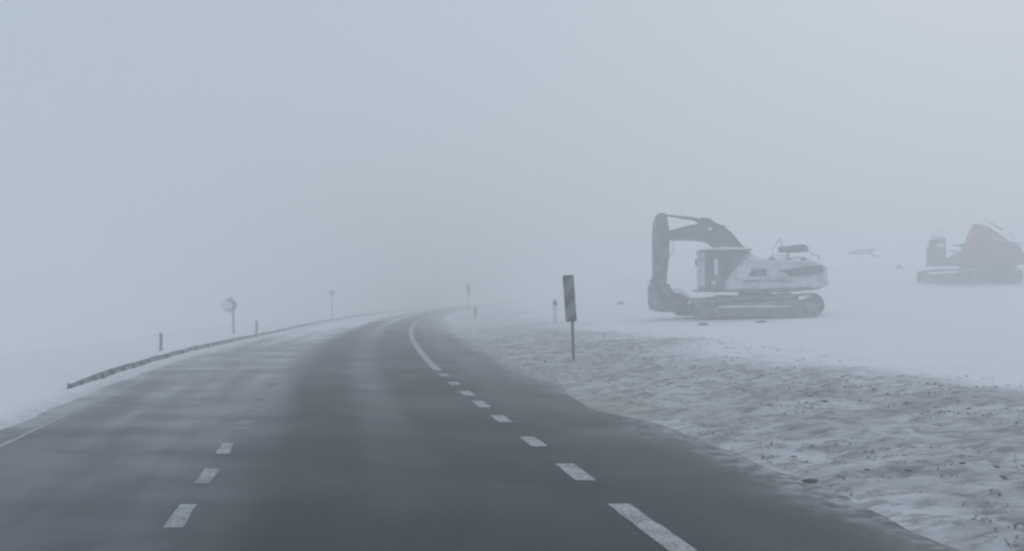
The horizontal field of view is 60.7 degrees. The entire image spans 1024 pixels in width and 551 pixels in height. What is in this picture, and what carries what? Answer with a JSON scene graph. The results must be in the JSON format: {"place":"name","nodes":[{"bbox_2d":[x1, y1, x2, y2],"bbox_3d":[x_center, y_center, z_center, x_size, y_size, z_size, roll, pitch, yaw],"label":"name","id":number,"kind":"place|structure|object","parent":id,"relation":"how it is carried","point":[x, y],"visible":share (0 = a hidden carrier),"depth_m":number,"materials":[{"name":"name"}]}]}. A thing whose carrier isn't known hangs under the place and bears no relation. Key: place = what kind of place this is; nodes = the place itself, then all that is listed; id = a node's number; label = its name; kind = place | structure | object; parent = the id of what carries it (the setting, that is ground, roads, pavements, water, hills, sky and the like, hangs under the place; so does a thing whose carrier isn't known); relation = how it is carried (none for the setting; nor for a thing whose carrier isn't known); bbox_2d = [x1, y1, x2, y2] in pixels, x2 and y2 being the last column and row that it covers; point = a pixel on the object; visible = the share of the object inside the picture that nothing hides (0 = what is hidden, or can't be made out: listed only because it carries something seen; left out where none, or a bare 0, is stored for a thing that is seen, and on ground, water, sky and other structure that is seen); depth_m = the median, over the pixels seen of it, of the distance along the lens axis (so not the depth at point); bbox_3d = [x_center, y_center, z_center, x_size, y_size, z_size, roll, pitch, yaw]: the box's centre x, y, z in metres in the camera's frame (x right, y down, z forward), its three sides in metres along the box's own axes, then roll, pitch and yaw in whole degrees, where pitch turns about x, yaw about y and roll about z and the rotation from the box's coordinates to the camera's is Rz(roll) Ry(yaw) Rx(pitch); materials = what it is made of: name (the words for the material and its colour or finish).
{"place":"outdoors","nodes":[
{"label":"outdoors","id":0,"kind":"place"},
{"bbox_2d":[0,303,959,550],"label":"road","id":1,"kind":"structure","parent":0,"point":[370,433],"depth_m":8.68,"materials":[{"name":"grey asphalt"}]},
{"bbox_2d":[0,312,393,446],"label":"edge line","id":2,"kind":"object","parent":1,"relation":"on","point":[33,430],"visible":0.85,"depth_m":13.72,"materials":[{"name":"paint"}]},
{"bbox_2d":[164,443,233,526],"bbox_3d":[-2.585,1.876,6.792,0.161,0.001,6.823,0,-1,-12],"label":"dashed lane line","id":3,"kind":"object","parent":1,"relation":"on","point":[179,517],"visible":1,"depth_m":7.16,"materials":[{"name":"paint"}]},
{"bbox_2d":[232,381,277,430],"bbox_3d":[-4.067,2.018,14.112,0.219,0.005,6.473,0,-1,-12],"label":"faded lane line","id":4,"kind":"object","parent":1,"relation":"on","point":[243,425],"visible":1,"depth_m":13.13,"materials":[{"name":"paint"}]},
{"bbox_2d":[409,313,696,550],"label":"dashed edge line","id":5,"kind":"object","parent":1,"relation":"on","point":[667,539],"visible":0.98,"depth_m":7.09,"materials":[{"name":"paint"}]},
{"bbox_2d":[0,264,1023,550],"bbox_3d":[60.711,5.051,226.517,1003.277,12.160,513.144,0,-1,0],"label":"ground","id":6,"kind":"structure","parent":0,"point":[880,328],"depth_m":18.32,"materials":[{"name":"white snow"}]},
{"bbox_2d":[159,332,162,350],"bbox_3d":[-13.230,2.543,32.953,0.100,0.797,0.078,0,-1,0],"label":"marker post","id":7,"kind":"object","parent":6,"relation":"on","point":[161,341],"visible":0.86,"depth_m":32.92,"materials":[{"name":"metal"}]},
{"bbox_2d":[221,297,236,333],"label":"road sign","id":8,"kind":"object","parent":6,"relation":"on","point":[229,305],"visible":0.95,"depth_m":51.90,"materials":[{"name":"metal"}]},
{"bbox_2d":[67,309,403,388],"bbox_3d":[-11.834,3.128,58.977,2.995,0.729,85.917,0,-1,-3],"label":"guard rail","id":9,"kind":"object","parent":6,"relation":"on","point":[97,375],"visible":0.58,"depth_m":24.46,"materials":[{"name":"metal"}]},
{"bbox_2d":[255,321,257,332],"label":"marker post","id":10,"kind":"object","parent":6,"relation":"on","point":[256,326],"visible":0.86,"depth_m":44.92,"materials":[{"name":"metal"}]},
{"bbox_2d":[329,290,334,317],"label":"road sign","id":11,"kind":"object","parent":6,"relation":"on","point":[331,293],"visible":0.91,"depth_m":83.91,"materials":[{"name":"grey metal"}]},
{"bbox_2d":[467,283,469,310],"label":"marker board","id":12,"kind":"object","parent":6,"relation":"on","point":[468,289],"visible":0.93,"depth_m":75.98,"materials":[{"name":"grey metal"}]},
{"bbox_2d":[553,299,556,322],"bbox_3d":[1.964,1.663,39.971,0.200,1.217,0.150,0,-1,0],"label":"marker post","id":13,"kind":"object","parent":6,"relation":"on","point":[554,310],"visible":0.86,"depth_m":39.90,"materials":[{"name":"white plastic"}]},
{"bbox_2d":[563,275,576,359],"bbox_3d":[1.386,1.088,21.018,0.338,2.210,0.086,0,-1,4],"label":"marker board","id":14,"kind":"object","parent":6,"relation":"on","point":[569,298],"visible":0.94,"depth_m":20.98,"materials":[{"name":"grey metal"}]},
{"bbox_2d":[648,213,827,317],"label":"excavator","id":15,"kind":"object","parent":6,"relation":"on","point":[728,261],"visible":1,"depth_m":40.74,"materials":[{"name":"metal"}]},
{"bbox_2d":[495,331,1023,494],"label":"soil clods","id":16,"kind":"object","parent":6,"relation":"on","point":[995,466],"visible":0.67,"depth_m":12.59,"materials":[{"name":"brown soil"}]},
{"bbox_2d":[802,478,818,482],"bbox_3d":[2.755,1.898,8.069,0.162,0.049,0.119,0,-1,0],"label":"stone","id":17,"kind":"object","parent":6,"relation":"on","point":[810,480],"visible":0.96,"depth_m":8.04,"materials":[{"name":"grey stone"}]},
{"bbox_2d":[847,248,880,266],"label":"bent beam","id":18,"kind":"structure","parent":6,"relation":"on","point":[870,251],"depth_m":87.72,"materials":[{"name":"metal"}]},
{"bbox_2d":[916,219,1023,283],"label":"excavator","id":19,"kind":"object","parent":6,"relation":"on","point":[986,254],"visible":0.95,"depth_m":60.09,"materials":[{"name":"metal"}]},
{"bbox_2d":[0,0,1023,303],"label":"sky","id":20,"kind":"structure","parent":0,"point":[152,151],"materials":[{"name":"grey"}]}
]}

